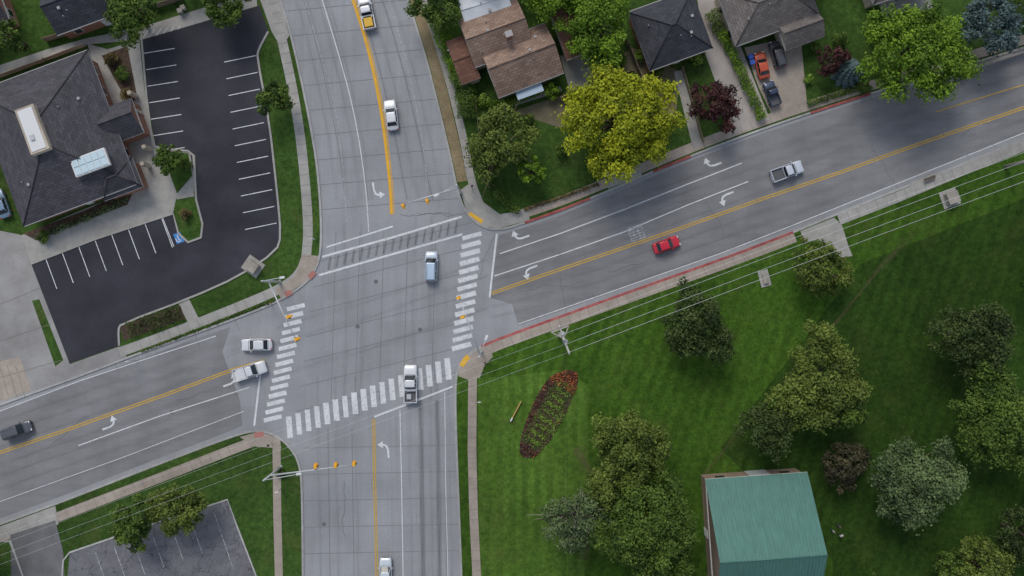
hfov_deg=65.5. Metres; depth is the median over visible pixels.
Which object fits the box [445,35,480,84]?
garden shed
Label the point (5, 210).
car
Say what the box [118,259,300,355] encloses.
sidewalk
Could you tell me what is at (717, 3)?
walls
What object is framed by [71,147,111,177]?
skylight curb
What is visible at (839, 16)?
lawn
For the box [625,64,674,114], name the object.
yard soil
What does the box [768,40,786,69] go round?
sport utility vehicle
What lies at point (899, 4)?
driveway
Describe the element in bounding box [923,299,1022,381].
deciduous tree
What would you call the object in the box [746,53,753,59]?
wheelie bin
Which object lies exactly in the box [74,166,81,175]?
skylight pane
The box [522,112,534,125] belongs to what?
shrub
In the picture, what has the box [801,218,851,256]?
driveway
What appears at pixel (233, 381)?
turn arrow marking
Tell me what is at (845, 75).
spruce tree
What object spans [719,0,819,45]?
roof
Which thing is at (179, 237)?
accessible parking marking
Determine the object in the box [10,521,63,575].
driveway
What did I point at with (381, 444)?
turn arrow marking
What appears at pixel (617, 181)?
driveway
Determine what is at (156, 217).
kerb
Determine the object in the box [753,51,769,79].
car
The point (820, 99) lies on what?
planting shrub
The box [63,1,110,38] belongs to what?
walls
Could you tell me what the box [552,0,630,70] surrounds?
deciduous tree
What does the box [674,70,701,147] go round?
path
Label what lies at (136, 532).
deciduous tree
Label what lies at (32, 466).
road asphalt
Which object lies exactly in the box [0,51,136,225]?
roof
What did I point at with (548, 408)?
flower bed
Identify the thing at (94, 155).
skylight pane
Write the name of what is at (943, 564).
deciduous tree
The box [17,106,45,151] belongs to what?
skylight glass
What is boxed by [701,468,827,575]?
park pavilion
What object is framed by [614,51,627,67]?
shrub
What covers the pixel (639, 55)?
shrub
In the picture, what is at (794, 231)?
kerb
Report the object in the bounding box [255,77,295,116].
deciduous tree
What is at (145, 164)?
stone column
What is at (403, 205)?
traffic signal
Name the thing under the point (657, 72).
shrub
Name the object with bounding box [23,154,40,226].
ridge cap
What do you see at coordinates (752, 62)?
wheelie bin
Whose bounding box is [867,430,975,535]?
deciduous tree
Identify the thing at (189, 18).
alley
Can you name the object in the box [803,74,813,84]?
shrub
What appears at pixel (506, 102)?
planting shrub
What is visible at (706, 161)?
turn arrow marking
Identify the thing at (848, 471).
deciduous tree
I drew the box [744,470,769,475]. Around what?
roller door
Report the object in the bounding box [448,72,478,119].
hedge
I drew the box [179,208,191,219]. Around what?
shrub
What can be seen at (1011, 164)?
utility pole
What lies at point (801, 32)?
wing
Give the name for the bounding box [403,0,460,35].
deciduous tree
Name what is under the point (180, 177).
grass island
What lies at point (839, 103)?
red kerb
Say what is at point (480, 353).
traffic signal
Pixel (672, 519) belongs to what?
deciduous tree
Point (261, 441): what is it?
sidewalk
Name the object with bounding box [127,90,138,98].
stone column
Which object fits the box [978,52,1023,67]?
panels
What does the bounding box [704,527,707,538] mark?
service door
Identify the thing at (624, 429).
deciduous tree
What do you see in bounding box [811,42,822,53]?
shrub
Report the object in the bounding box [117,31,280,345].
kerb
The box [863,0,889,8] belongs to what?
walls
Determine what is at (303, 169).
sidewalk
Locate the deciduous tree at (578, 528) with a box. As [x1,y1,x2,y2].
[538,488,617,554]
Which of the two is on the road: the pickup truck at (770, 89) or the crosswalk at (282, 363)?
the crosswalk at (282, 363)
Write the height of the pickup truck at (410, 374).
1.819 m
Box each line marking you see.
[0,84,1023,575]
[352,0,393,213]
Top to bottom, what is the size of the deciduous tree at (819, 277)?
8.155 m
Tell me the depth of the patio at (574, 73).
124.25 m
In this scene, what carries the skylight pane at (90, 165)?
on the skylight curb at (101, 167)
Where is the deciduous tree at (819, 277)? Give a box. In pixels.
[791,235,854,299]
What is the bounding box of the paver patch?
[0,357,30,400]
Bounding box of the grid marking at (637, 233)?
[628,224,645,241]
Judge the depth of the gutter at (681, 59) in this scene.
120.91 m
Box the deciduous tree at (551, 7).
[521,0,566,24]
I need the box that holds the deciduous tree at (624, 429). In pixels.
[589,406,671,493]
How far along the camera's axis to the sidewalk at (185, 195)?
124.22 m
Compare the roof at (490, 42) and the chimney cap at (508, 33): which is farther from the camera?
the roof at (490, 42)
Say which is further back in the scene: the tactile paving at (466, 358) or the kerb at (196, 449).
the kerb at (196, 449)
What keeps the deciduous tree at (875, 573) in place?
on the park lawn at (644, 372)
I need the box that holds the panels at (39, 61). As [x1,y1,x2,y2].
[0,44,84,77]
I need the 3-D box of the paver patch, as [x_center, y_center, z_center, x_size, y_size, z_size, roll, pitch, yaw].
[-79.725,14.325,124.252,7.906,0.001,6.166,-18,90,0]
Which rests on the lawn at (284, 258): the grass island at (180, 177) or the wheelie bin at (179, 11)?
the wheelie bin at (179, 11)
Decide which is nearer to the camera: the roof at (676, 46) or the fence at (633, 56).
the roof at (676, 46)
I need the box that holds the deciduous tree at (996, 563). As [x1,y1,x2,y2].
[949,530,1020,575]
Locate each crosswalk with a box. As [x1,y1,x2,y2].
[263,303,304,422]
[286,358,451,437]
[319,216,461,275]
[451,231,481,350]
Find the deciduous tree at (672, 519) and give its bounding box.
[586,466,699,574]
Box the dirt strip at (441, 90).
[410,0,466,181]
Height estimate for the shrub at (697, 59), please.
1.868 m
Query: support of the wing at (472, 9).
on the lawn at (839, 16)
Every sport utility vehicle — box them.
[0,420,33,440]
[424,251,438,280]
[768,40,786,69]
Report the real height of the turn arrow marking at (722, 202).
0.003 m
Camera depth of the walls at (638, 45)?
123.65 m
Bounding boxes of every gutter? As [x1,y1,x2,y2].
[0,50,85,82]
[24,184,135,226]
[57,18,105,35]
[650,48,712,71]
[736,30,780,46]
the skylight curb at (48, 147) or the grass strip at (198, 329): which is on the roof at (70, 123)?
the skylight curb at (48, 147)
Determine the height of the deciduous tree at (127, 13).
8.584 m
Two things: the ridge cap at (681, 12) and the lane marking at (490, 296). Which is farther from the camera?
the lane marking at (490, 296)
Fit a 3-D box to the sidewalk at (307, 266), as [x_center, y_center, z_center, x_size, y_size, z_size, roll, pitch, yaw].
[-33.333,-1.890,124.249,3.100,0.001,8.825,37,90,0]
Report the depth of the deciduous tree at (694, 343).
117.42 m
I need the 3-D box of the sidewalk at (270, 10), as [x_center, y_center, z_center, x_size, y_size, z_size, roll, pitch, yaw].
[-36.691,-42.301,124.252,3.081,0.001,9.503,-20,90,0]
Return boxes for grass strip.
[32,299,62,365]
[140,298,275,351]
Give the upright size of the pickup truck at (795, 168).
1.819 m
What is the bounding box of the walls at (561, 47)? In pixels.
[550,15,581,61]
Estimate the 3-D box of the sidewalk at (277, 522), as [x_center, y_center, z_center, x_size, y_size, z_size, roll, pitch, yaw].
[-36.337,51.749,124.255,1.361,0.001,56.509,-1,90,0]
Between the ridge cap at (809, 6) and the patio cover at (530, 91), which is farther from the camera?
the patio cover at (530, 91)
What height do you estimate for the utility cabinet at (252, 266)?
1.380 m
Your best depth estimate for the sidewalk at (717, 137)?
124.25 m
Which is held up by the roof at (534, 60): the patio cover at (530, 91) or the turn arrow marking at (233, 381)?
the patio cover at (530, 91)
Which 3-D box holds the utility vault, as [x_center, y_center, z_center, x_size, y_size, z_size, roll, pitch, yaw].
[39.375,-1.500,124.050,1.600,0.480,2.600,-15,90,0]
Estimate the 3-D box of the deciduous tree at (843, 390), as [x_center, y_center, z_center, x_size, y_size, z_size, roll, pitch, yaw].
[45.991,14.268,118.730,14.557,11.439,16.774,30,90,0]
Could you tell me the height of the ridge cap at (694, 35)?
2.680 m
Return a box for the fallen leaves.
[486,39,957,575]
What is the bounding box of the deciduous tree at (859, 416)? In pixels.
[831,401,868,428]
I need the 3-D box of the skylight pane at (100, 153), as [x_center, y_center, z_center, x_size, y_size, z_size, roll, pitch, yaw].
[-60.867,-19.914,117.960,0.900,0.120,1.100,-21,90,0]
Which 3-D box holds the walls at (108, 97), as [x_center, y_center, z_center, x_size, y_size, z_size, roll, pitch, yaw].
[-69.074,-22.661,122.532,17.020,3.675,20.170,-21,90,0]
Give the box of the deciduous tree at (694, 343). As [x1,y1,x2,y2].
[660,276,739,366]
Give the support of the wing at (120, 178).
on the lawn at (284, 258)
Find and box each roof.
[0,0,9,23]
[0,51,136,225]
[40,0,107,34]
[458,0,531,66]
[548,1,589,59]
[628,0,711,69]
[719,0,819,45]
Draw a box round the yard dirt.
[516,48,677,127]
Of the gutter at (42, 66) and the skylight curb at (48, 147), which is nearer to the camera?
the skylight curb at (48, 147)
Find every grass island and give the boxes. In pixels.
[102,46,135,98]
[165,151,191,192]
[177,200,198,236]
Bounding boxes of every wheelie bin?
[177,8,183,14]
[180,4,186,11]
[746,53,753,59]
[748,59,754,65]
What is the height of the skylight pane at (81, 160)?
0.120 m
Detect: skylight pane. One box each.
[71,159,79,167]
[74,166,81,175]
[78,156,85,164]
[80,164,88,172]
[84,154,91,162]
[87,162,94,170]
[90,152,98,159]
[93,159,101,167]
[97,149,104,157]
[100,157,107,165]
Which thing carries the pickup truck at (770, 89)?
on the driveway at (788, 79)
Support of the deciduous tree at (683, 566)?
on the park lawn at (644, 372)
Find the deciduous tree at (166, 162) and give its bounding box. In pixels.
[150,143,182,175]
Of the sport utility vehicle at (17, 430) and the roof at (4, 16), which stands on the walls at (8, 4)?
the roof at (4, 16)
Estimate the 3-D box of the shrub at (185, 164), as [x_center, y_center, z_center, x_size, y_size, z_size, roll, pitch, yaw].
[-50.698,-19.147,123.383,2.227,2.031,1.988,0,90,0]
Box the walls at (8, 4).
[0,0,19,32]
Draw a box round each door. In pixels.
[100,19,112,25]
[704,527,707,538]
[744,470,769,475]
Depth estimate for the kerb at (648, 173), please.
124.24 m
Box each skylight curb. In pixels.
[15,104,52,155]
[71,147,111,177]
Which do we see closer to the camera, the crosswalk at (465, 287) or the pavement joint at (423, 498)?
the crosswalk at (465, 287)
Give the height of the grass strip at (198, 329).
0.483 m
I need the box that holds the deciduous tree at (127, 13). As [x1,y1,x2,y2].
[102,0,162,49]
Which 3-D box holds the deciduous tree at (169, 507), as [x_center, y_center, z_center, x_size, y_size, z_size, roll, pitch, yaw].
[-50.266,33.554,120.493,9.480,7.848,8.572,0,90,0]
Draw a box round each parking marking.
[46,48,275,288]
[95,514,232,575]
[173,232,183,243]
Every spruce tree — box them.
[830,58,863,89]
[957,0,1023,56]
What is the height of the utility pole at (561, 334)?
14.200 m
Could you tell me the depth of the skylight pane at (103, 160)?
117.90 m
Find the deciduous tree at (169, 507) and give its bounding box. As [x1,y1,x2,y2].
[144,483,208,538]
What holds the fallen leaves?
on the park lawn at (644, 372)
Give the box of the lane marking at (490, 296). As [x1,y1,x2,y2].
[0,0,1023,575]
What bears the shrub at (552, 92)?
on the lawn at (839, 16)
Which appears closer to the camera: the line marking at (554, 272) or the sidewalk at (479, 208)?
the sidewalk at (479, 208)
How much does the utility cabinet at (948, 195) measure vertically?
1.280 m
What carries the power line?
attached to the utility pole at (561, 334)
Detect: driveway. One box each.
[0,231,126,403]
[0,506,57,538]
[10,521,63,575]
[604,164,641,188]
[697,0,769,133]
[745,41,806,115]
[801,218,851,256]
[879,0,931,15]
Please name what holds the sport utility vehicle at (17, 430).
on the road asphalt at (32, 466)
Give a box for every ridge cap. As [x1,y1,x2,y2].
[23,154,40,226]
[40,50,87,116]
[51,146,137,183]
[466,18,525,39]
[630,12,670,25]
[649,25,671,70]
[676,0,686,23]
[676,24,712,47]
[736,3,758,45]
[800,0,818,13]
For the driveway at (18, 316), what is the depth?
124.26 m
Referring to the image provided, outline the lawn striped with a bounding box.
[478,370,587,575]
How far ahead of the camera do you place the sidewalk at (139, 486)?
124.26 m
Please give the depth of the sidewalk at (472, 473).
124.25 m
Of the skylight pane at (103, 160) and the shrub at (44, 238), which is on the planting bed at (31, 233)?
the shrub at (44, 238)
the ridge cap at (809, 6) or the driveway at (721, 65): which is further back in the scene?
the driveway at (721, 65)
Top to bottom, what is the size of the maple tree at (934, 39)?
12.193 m
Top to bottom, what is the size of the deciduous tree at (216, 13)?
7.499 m
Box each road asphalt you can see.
[0,327,241,517]
[491,53,1023,325]
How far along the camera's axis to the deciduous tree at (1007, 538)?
118.21 m
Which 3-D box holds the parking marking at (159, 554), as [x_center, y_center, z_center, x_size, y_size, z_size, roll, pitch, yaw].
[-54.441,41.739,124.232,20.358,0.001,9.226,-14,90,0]
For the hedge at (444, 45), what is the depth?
122.54 m
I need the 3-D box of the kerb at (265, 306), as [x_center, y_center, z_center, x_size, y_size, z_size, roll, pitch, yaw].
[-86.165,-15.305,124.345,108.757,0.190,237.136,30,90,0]
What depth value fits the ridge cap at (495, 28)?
118.59 m
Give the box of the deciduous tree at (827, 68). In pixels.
[815,44,851,76]
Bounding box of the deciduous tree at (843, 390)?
[759,318,873,435]
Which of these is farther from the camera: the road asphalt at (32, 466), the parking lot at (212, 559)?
the road asphalt at (32, 466)
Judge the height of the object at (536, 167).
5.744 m
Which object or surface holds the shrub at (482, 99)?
on the lawn at (839, 16)
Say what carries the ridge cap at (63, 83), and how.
attached to the roof at (70, 123)
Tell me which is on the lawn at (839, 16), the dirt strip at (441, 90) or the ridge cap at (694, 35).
the dirt strip at (441, 90)
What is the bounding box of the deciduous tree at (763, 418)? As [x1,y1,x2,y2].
[733,403,795,464]
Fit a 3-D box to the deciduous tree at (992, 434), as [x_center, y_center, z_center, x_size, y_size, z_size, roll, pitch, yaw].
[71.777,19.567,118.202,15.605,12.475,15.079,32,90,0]
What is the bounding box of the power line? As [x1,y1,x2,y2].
[0,152,1023,562]
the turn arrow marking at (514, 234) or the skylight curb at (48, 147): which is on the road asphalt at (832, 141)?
the turn arrow marking at (514, 234)
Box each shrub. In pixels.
[35,195,128,237]
[35,230,49,243]
[103,50,120,65]
[114,64,129,80]
[119,87,135,100]
[125,305,183,338]
[179,158,192,170]
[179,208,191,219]
[274,467,285,476]
[477,93,490,106]
[478,91,544,107]
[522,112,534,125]
[543,82,559,100]
[556,144,566,158]
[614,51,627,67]
[634,49,643,61]
[648,67,664,76]
[688,54,704,65]
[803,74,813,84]
[806,84,861,106]
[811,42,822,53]
[831,31,850,47]
[857,78,873,95]
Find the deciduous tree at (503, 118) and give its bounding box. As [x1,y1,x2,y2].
[455,99,541,195]
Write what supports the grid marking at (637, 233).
on the road asphalt at (832, 141)
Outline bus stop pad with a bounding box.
[910,170,944,188]
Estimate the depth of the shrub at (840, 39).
122.72 m
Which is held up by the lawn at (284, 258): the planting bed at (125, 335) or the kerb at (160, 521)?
the planting bed at (125, 335)
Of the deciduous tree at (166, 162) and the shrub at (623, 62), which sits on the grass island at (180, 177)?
the deciduous tree at (166, 162)
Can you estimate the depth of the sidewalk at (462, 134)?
124.25 m
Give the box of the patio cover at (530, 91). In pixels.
[515,83,543,99]
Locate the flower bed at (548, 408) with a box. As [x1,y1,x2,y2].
[519,370,577,458]
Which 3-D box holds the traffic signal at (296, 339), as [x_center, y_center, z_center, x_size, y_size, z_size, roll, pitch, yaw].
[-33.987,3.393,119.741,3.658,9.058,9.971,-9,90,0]
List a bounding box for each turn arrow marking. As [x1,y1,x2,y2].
[102,416,116,429]
[223,374,234,386]
[372,182,384,197]
[378,441,389,457]
[512,231,529,239]
[524,265,537,278]
[704,158,721,166]
[719,191,733,205]
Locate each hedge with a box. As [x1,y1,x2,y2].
[425,12,457,78]
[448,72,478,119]
[492,188,519,213]
[524,182,599,210]
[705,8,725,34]
[716,30,766,120]
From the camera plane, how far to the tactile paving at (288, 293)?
124.24 m
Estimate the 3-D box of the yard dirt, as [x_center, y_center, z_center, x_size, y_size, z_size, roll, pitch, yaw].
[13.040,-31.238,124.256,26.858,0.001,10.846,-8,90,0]
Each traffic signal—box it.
[261,276,300,341]
[262,460,356,480]
[400,184,462,208]
[456,294,487,357]
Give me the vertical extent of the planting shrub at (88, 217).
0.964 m
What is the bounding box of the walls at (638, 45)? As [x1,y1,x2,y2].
[629,19,703,73]
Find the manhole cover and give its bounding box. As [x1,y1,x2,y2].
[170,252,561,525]
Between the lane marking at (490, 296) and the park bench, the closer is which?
the park bench
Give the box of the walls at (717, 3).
[714,0,773,47]
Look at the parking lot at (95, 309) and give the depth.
124.24 m
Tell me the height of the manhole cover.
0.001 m
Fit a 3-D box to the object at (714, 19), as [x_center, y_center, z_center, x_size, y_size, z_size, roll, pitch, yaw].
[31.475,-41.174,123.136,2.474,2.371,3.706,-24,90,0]
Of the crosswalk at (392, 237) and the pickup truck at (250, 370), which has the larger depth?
the crosswalk at (392, 237)
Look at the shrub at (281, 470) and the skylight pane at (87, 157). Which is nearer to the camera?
the skylight pane at (87, 157)
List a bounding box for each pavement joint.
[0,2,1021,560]
[115,0,471,575]
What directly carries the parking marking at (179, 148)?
on the parking lot at (95, 309)
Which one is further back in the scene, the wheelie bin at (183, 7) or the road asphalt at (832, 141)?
the road asphalt at (832, 141)
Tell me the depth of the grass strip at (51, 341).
124.25 m
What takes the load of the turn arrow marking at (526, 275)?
on the road asphalt at (832, 141)
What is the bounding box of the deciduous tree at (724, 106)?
[687,80,742,133]
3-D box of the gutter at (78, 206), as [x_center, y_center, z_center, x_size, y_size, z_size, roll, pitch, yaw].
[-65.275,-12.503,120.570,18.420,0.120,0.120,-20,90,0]
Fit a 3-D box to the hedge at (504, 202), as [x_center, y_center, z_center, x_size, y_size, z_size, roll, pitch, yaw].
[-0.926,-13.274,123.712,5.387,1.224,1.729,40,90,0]
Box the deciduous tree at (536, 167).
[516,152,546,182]
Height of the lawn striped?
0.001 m
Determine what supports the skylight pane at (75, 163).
on the skylight curb at (101, 167)
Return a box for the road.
[0,0,1023,575]
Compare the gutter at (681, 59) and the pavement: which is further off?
the pavement
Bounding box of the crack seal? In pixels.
[48,112,996,534]
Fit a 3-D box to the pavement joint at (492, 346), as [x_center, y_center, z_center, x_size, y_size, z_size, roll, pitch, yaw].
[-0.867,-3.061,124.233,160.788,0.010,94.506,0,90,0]
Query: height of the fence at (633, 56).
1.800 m
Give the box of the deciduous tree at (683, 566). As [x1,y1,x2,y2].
[630,533,696,575]
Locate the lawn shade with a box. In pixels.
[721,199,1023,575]
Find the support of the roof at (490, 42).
on the walls
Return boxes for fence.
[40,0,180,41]
[617,22,641,77]
[681,66,704,142]
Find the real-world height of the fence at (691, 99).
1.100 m
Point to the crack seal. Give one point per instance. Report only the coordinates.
(560, 278)
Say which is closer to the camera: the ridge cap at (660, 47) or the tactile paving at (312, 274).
the ridge cap at (660, 47)
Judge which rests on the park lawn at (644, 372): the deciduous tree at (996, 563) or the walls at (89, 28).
the deciduous tree at (996, 563)
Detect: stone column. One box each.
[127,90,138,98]
[140,161,151,167]
[141,144,152,151]
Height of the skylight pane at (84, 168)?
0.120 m
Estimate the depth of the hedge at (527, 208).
123.89 m
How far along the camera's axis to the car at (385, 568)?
123.47 m
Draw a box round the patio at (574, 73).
[560,55,592,89]
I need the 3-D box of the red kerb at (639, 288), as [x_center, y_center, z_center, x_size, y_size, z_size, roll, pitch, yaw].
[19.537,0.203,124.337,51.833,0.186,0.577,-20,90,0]
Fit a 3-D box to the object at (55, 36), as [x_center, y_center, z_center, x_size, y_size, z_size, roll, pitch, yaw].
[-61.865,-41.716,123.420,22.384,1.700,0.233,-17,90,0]
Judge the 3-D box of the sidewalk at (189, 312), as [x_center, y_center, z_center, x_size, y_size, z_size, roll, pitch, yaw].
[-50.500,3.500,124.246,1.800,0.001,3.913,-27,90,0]
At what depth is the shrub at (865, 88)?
123.11 m
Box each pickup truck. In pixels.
[231,360,267,382]
[357,0,376,30]
[402,365,417,402]
[762,80,781,107]
[769,160,803,182]
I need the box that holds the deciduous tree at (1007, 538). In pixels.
[989,503,1023,567]
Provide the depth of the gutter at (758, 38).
120.91 m
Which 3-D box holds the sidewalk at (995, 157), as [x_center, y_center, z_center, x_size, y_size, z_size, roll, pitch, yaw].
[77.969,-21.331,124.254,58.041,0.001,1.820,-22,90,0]
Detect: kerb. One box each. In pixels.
[0,0,321,405]
[0,430,303,575]
[0,540,23,575]
[31,39,203,264]
[61,499,256,575]
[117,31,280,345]
[407,0,1023,229]
[454,139,1023,575]
[481,231,792,346]
[810,93,870,113]
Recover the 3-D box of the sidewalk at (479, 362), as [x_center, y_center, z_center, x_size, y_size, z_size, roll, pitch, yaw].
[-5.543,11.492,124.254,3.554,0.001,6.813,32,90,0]
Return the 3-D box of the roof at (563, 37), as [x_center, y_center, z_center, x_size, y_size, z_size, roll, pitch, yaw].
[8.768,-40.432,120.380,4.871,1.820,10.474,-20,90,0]
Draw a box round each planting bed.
[23,194,131,239]
[120,306,184,340]
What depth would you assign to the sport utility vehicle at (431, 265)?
122.93 m
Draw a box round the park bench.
[924,174,936,181]
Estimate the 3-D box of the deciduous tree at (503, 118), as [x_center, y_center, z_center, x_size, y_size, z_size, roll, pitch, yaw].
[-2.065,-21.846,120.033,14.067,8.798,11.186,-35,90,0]
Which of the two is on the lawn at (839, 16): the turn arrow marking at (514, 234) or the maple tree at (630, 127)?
the maple tree at (630, 127)
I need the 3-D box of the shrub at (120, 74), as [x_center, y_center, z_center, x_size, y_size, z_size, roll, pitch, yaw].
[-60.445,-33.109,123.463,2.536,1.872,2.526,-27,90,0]
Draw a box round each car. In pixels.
[0,189,11,218]
[241,338,272,352]
[378,557,392,575]
[383,100,398,130]
[652,236,680,253]
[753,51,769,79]
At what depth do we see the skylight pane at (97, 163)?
117.90 m
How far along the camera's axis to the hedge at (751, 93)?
123.02 m
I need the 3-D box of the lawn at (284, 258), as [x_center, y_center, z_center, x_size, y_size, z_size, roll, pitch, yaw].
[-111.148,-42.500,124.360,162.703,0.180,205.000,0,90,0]
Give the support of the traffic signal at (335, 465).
on the lawn at (248, 494)
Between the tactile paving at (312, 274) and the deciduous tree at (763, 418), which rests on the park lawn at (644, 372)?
the deciduous tree at (763, 418)
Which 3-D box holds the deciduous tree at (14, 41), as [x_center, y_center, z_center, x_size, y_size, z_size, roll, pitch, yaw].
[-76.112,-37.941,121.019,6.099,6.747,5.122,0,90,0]
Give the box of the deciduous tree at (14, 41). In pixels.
[0,19,27,53]
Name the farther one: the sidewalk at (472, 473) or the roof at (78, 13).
the sidewalk at (472, 473)
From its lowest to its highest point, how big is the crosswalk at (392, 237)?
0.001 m
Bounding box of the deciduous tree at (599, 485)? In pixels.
[583,455,651,519]
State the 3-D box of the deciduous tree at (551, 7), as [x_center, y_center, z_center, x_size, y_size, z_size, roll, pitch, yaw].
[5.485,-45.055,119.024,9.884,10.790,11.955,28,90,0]
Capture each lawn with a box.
[0,0,319,363]
[0,432,301,575]
[409,0,1023,227]
[456,151,1023,575]
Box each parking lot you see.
[32,6,278,362]
[68,501,254,575]
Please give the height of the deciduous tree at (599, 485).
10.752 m
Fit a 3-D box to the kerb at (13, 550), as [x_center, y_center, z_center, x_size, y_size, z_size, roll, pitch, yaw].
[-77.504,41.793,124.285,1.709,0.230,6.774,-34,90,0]
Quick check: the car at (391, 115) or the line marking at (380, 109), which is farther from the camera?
the line marking at (380, 109)
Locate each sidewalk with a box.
[0,440,253,542]
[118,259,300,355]
[176,191,193,198]
[178,299,198,323]
[240,431,280,447]
[260,0,288,46]
[273,443,282,575]
[276,254,318,297]
[277,40,312,255]
[422,0,482,201]
[458,344,492,378]
[461,181,529,228]
[468,364,480,575]
[490,233,796,352]
[518,35,1023,216]
[837,141,1023,223]
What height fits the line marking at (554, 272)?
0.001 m
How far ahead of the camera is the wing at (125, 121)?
120.23 m
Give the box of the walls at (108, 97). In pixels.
[39,60,134,221]
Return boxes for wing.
[97,98,149,143]
[103,156,148,201]
[458,0,510,21]
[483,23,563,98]
[774,14,824,51]
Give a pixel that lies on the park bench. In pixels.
(932, 177)
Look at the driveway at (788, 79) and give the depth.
124.25 m
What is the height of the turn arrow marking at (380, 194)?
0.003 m
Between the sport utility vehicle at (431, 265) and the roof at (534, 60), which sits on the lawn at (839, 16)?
the roof at (534, 60)
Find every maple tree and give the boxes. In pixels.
[554,56,689,186]
[854,0,986,104]
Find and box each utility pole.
[551,324,569,353]
[1003,160,1023,167]
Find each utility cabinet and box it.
[241,255,264,277]
[938,187,960,208]
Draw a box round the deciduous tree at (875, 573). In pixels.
[869,570,883,575]
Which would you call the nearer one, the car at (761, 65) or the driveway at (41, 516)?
the car at (761, 65)
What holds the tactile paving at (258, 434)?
on the sidewalk at (261, 441)
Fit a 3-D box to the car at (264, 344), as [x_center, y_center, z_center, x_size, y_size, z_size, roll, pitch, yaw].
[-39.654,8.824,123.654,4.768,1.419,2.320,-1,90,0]
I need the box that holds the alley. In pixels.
[0,0,256,73]
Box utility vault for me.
[757,269,771,287]
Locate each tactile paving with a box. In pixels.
[254,431,263,437]
[284,290,292,296]
[308,270,315,279]
[460,355,469,366]
[468,212,482,223]
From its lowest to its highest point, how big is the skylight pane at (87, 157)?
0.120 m
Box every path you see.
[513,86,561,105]
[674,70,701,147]
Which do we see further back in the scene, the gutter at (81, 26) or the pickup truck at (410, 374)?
the pickup truck at (410, 374)
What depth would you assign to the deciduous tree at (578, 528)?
116.71 m
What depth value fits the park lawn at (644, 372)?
124.27 m
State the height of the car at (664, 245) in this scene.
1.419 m
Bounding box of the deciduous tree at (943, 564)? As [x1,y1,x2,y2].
[932,546,977,575]
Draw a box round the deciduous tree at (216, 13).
[201,0,251,28]
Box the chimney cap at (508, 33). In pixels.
[504,30,512,37]
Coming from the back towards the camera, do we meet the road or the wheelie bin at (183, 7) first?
the road
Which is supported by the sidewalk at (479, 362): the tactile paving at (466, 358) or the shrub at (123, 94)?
the tactile paving at (466, 358)
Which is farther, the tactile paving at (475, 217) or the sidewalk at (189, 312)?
the sidewalk at (189, 312)
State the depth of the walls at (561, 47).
123.97 m
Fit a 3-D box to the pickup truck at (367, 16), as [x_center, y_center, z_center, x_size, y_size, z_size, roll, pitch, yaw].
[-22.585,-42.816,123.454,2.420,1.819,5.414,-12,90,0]
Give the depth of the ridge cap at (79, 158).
117.67 m
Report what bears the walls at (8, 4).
on the lawn at (284, 258)
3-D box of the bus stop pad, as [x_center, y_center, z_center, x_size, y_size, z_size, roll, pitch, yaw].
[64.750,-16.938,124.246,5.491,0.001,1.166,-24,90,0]
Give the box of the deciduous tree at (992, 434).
[944,359,1023,477]
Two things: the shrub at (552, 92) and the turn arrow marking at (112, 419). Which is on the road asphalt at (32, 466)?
the turn arrow marking at (112, 419)
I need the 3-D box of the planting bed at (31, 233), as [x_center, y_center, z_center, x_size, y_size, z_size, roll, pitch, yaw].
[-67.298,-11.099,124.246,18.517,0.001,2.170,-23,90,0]
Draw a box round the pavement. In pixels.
[22,40,193,262]
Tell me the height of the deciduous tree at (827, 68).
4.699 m
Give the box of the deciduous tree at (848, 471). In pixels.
[820,441,872,494]
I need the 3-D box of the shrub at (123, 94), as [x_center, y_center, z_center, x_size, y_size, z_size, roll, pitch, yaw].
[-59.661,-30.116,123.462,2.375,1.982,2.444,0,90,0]
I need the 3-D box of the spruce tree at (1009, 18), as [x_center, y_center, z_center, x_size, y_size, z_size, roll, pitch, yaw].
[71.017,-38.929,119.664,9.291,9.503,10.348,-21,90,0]
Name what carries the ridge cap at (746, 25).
attached to the roof at (771, 17)
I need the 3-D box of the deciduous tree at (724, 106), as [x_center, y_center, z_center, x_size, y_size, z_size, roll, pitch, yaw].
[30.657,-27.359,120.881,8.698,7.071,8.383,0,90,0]
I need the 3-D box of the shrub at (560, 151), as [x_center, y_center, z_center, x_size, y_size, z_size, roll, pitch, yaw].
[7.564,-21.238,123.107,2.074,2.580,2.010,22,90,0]
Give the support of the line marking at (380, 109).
on the road
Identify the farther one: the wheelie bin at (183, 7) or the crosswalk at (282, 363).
the crosswalk at (282, 363)
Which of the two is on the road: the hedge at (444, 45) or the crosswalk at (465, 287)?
the crosswalk at (465, 287)
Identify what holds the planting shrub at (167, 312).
on the planting bed at (125, 335)
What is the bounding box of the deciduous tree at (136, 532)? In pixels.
[107,493,154,553]
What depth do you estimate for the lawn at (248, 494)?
124.27 m

